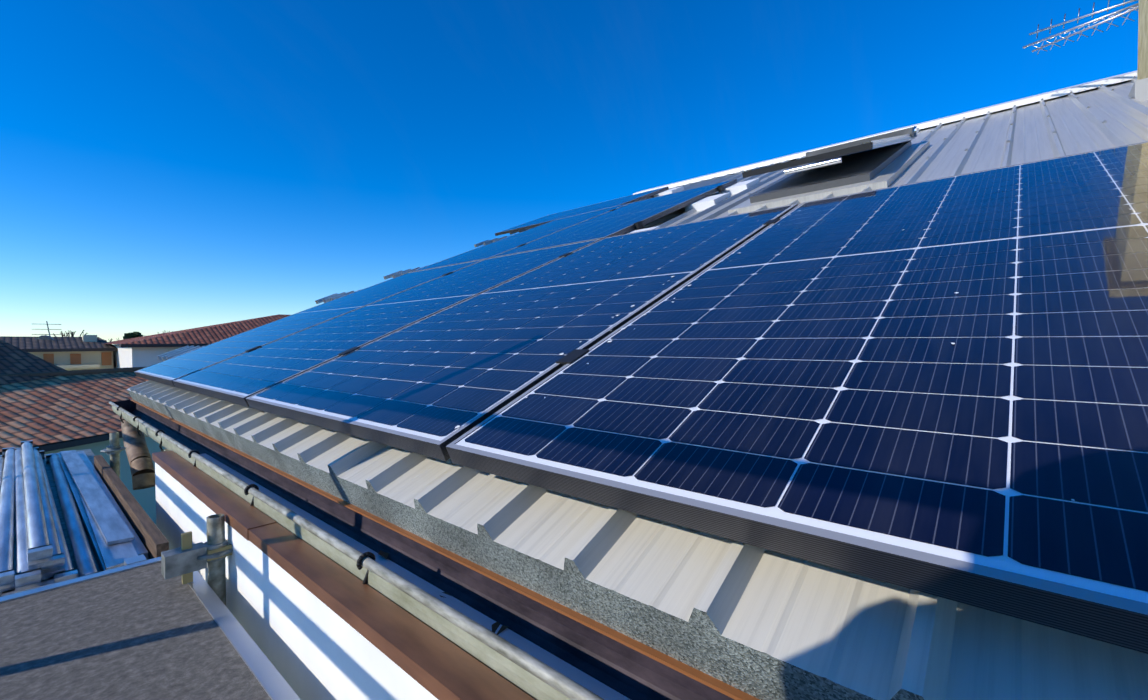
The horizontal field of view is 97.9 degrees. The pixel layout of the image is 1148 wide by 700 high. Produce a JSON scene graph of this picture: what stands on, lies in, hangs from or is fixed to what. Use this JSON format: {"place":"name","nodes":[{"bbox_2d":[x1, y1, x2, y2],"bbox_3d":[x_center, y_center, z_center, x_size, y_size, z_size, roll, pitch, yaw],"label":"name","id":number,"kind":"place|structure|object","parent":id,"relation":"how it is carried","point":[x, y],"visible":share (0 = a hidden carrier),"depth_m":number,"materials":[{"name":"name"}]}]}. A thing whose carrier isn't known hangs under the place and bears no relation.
{"place":"outdoors","nodes":[
{"label":"outdoors","id":0,"kind":"place"},
{"bbox_2d":[0,340,66,384],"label":"tiled roof","id":1,"kind":"structure","parent":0,"point":[13,359],"depth_m":14.00,"materials":[{"name":"brown tile"}]},
{"bbox_2d":[22,335,117,370],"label":"house","id":2,"kind":"structure","parent":0,"point":[69,359],"depth_m":23.48,"materials":[{"name":"beige paint"}]},
{"bbox_2d":[0,336,115,348],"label":"house roof","id":3,"kind":"structure","parent":2,"relation":"attached to","point":[55,343],"depth_m":23.74,"materials":[{"name":"brown tile"}]},
{"bbox_2d":[32,321,61,339],"bbox_3d":[-25.489,-0.682,24.188,0.458,1.447,1.000,1,1,42],"label":"antenna","id":4,"kind":"object","parent":3,"relation":"on","point":[45,337],"visible":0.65,"depth_m":24.17,"materials":[{"name":"silver metal"}]},
{"bbox_2d":[0,440,168,596],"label":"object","id":5,"kind":"object","parent":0,"point":[101,506],"visible":0.81,"depth_m":1.66,"materials":[{"name":"silver metal"}]},
{"bbox_2d":[123,332,142,338],"bbox_3d":[-30.437,2.691,34.637,2.083,7.938,2.248,-1,1,-16],"label":"evergreen tree","id":6,"kind":"object","parent":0,"point":[131,335],"visible":0.1,"depth_m":34.33,"materials":[{"name":"green plant"}]},
{"bbox_2d":[0,554,300,699],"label":"scaffold deck","id":7,"kind":"structure","parent":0,"point":[139,627],"depth_m":0.97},
{"bbox_2d":[113,344,208,367],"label":"house","id":8,"kind":"structure","parent":0,"point":[133,355],"depth_m":21.86,"materials":[{"name":"white paint"}]},
{"bbox_2d":[105,314,289,343],"bbox_3d":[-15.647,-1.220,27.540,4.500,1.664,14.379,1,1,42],"label":"house roof","id":9,"kind":"structure","parent":8,"relation":"attached to","point":[210,335],"depth_m":23.94,"materials":[{"name":"brown tile"}]},
{"bbox_2d":[130,423,508,634],"bbox_3d":[-0.582,0.442,1.170,5.833,0.025,0.141,1,1,42],"label":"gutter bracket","id":10,"kind":"object","parent":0,"point":[495,625],"visible":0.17,"depth_m":0.81,"materials":[{"name":"grey metal"}]},
{"bbox_2d":[155,447,630,699],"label":"building wall","id":11,"kind":"structure","parent":0,"point":[310,645],"depth_m":0.97,"materials":[{"name":"grey paint"}]},
{"bbox_2d":[152,450,534,699],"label":"wall head flashing","id":12,"kind":"object","parent":11,"relation":"on","point":[438,666],"depth_m":0.82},
{"bbox_2d":[112,399,734,699],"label":"gutter channel","id":13,"kind":"object","parent":11,"relation":"on","point":[628,672],"visible":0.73,"depth_m":0.83,"materials":[{"name":"grey metal"}]},
{"bbox_2d":[121,419,154,489],"bbox_3d":[-2.555,0.605,2.931,0.492,0.363,0.100,1,1,42],"label":"gutter downpipe","id":14,"kind":"object","parent":13,"relation":"attached to","point":[140,462],"visible":0.9,"depth_m":2.87,"materials":[{"name":"brown metal"}]},
{"bbox_2d":[117,406,374,583],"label":"gutter brackets","id":15,"kind":"object","parent":13,"relation":"attached to","point":[361,558],"visible":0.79,"depth_m":1.31,"materials":[{"name":"grey metal"}]},
{"bbox_2d":[109,401,603,699],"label":"gutter bead","id":16,"kind":"object","parent":13,"relation":"attached to","point":[553,678],"visible":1,"depth_m":0.74,"materials":[{"name":"grey metal"}]},
{"bbox_2d":[127,78,1147,699],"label":"metal roof","id":17,"kind":"structure","parent":11,"relation":"on","point":[757,622],"depth_m":0.63,"materials":[{"name":"silver metal"}]},
{"bbox_2d":[134,259,484,386],"bbox_3d":[-1.741,-0.266,3.531,1.134,0.850,1.941,1,1,42],"label":"solar panel","id":18,"kind":"object","parent":17,"relation":"on","point":[168,372],"visible":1,"depth_m":3.27,"materials":[{"name":"blue"}]},
{"bbox_2d":[172,238,602,406],"bbox_3d":[-0.881,-0.255,2.762,1.134,0.850,1.941,1,1,42],"label":"solar panel","id":19,"kind":"object","parent":17,"relation":"on","point":[238,379],"visible":0.96,"depth_m":2.43,"materials":[{"name":"blue"}]},
{"bbox_2d":[157,195,711,360],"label":"solar panels","id":20,"kind":"object","parent":17,"relation":"on","point":[174,353],"visible":0.08,"depth_m":4.91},
{"bbox_2d":[131,399,759,699],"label":"copper eave drip","id":21,"kind":"object","parent":17,"relation":"attached to","point":[732,692],"visible":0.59,"depth_m":0.72,"materials":[{"name":"brown metal"}]},
{"bbox_2d":[412,203,629,271],"bbox_3d":[-0.448,-1.125,4.965,1.134,0.850,1.941,1,1,42],"label":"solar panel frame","id":22,"kind":"object","parent":17,"relation":"on","point":[492,249],"visible":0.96,"depth_m":4.79,"materials":[{"name":"blue glass"}]},
{"bbox_2d":[245,203,797,460],"bbox_3d":[-0.020,-0.244,1.993,1.134,0.850,1.941,1,1,42],"label":"solar panel","id":23,"kind":"object","parent":17,"relation":"on","point":[428,385],"visible":0.98,"depth_m":1.53,"materials":[{"name":"blue"}]},
{"bbox_2d":[495,187,668,235],"bbox_3d":[0.049,-1.795,6.524,2.094,0.475,1.058,1,1,42],"label":"solar panel","id":24,"kind":"object","parent":17,"relation":"on","point":[587,209],"visible":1,"depth_m":6.35,"materials":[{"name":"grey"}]},
{"bbox_2d":[490,179,736,257],"bbox_3d":[0.412,-1.114,4.197,1.134,0.850,1.941,1,1,42],"label":"solar panel","id":25,"kind":"object","parent":17,"relation":"on","point":[622,220],"visible":0.98,"depth_m":3.95,"materials":[{"name":"blue glass"}]},
{"bbox_2d":[446,141,1147,653],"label":"solar panel","id":26,"kind":"object","parent":17,"relation":"on","point":[810,381],"visible":1,"depth_m":0.70,"materials":[{"name":"blue glass"}]},
{"bbox_2d":[728,127,929,213],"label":"skylight window","id":27,"kind":"structure","parent":17,"relation":"in","point":[864,164],"depth_m":3.08,"materials":[{"name":"grey metal"}]},
{"bbox_2d":[633,70,1136,194],"bbox_3d":[3.901,-2.312,5.013,7.750,0.136,0.405,1,1,42],"label":"roof ridge cap","id":28,"kind":"object","parent":17,"relation":"on","point":[1048,95],"visible":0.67,"depth_m":4.89,"materials":[{"name":"white metal"}]},
{"bbox_2d":[725,76,1135,198],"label":"roof screws","id":29,"kind":"object","parent":17,"relation":"in","point":[1055,131],"visible":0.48,"depth_m":3.55,"materials":[{"name":"grey metal"}]},
{"bbox_2d":[1023,0,1138,54],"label":"tv antenna","id":30,"kind":"object","parent":17,"relation":"on","point":[1133,7],"visible":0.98,"depth_m":3.86,"materials":[{"name":"silver metal"}]},
{"bbox_2d":[1128,0,1147,101],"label":"chimney","id":31,"kind":"object","parent":17,"relation":"on","point":[1139,91],"visible":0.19,"depth_m":3.24,"materials":[{"name":"paint"}]},
{"bbox_2d":[245,185,779,365],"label":"panel clamps","id":32,"kind":"object","parent":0,"point":[573,356],"visible":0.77,"depth_m":1.90,"materials":[{"name":"metal"}]},
{"bbox_2d":[0,0,1138,341],"label":"sky","id":33,"kind":"structure","parent":0,"point":[167,165],"materials":[{"name":"blue"}]},
{"bbox_2d":[626,178,759,233],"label":"panel support blocks","id":34,"kind":"structure","parent":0,"point":[707,202],"depth_m":4.00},
{"bbox_2d":[406,165,1074,500],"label":"panel dirt flecks","id":35,"kind":"object","parent":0,"point":[458,426],"visible":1,"depth_m":1.24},
{"bbox_2d":[784,126,917,174],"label":"skylight shutter caps","id":36,"kind":"object","parent":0,"point":[838,160],"visible":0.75,"depth_m":2.85,"materials":[{"name":"white metal"}]},
{"label":"ground","id":37,"kind":"structure","parent":0,"visible":0},
{"bbox_2d":[0,431,163,524],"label":"neighbour walls","id":38,"kind":"structure","parent":37,"relation":"on","point":[144,498],"depth_m":12.87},
{"bbox_2d":[0,371,147,451],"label":"tiled roof","id":39,"kind":"structure","parent":38,"relation":"on","point":[48,410],"depth_m":12.67,"materials":[{"name":"brown tile"}]},
{"bbox_2d":[0,367,145,375],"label":"neighbour ridge tiles","id":40,"kind":"object","parent":39,"relation":"on","point":[91,371],"depth_m":14.86,"materials":[{"name":"brown tile"}]},
{"bbox_2d":[53,330,169,344],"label":"trees","id":41,"kind":"object","parent":37,"relation":"on","point":[69,333],"visible":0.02,"depth_m":42.49,"materials":[{"name":"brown plant"}]},
{"bbox_2d":[49,432,225,605],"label":"scaffold standards","id":42,"kind":"object","parent":37,"relation":"on","point":[216,573],"visible":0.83,"depth_m":1.24,"materials":[{"name":"grey metal"}]},
{"bbox_2d":[43,449,148,577],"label":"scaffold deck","id":43,"kind":"structure","parent":42,"relation":"on","point":[89,453],"depth_m":2.06,"materials":[{"name":"grey metal"}]},
{"bbox_2d":[100,445,232,583],"bbox_3d":[-1.627,0.492,1.867,2.007,0.120,0.150,1,1,42],"label":"scaffold coupler","id":44,"kind":"object","parent":42,"relation":"attached to","point":[186,559],"visible":0.81,"depth_m":1.20,"materials":[{"name":"grey metal"}]}
]}

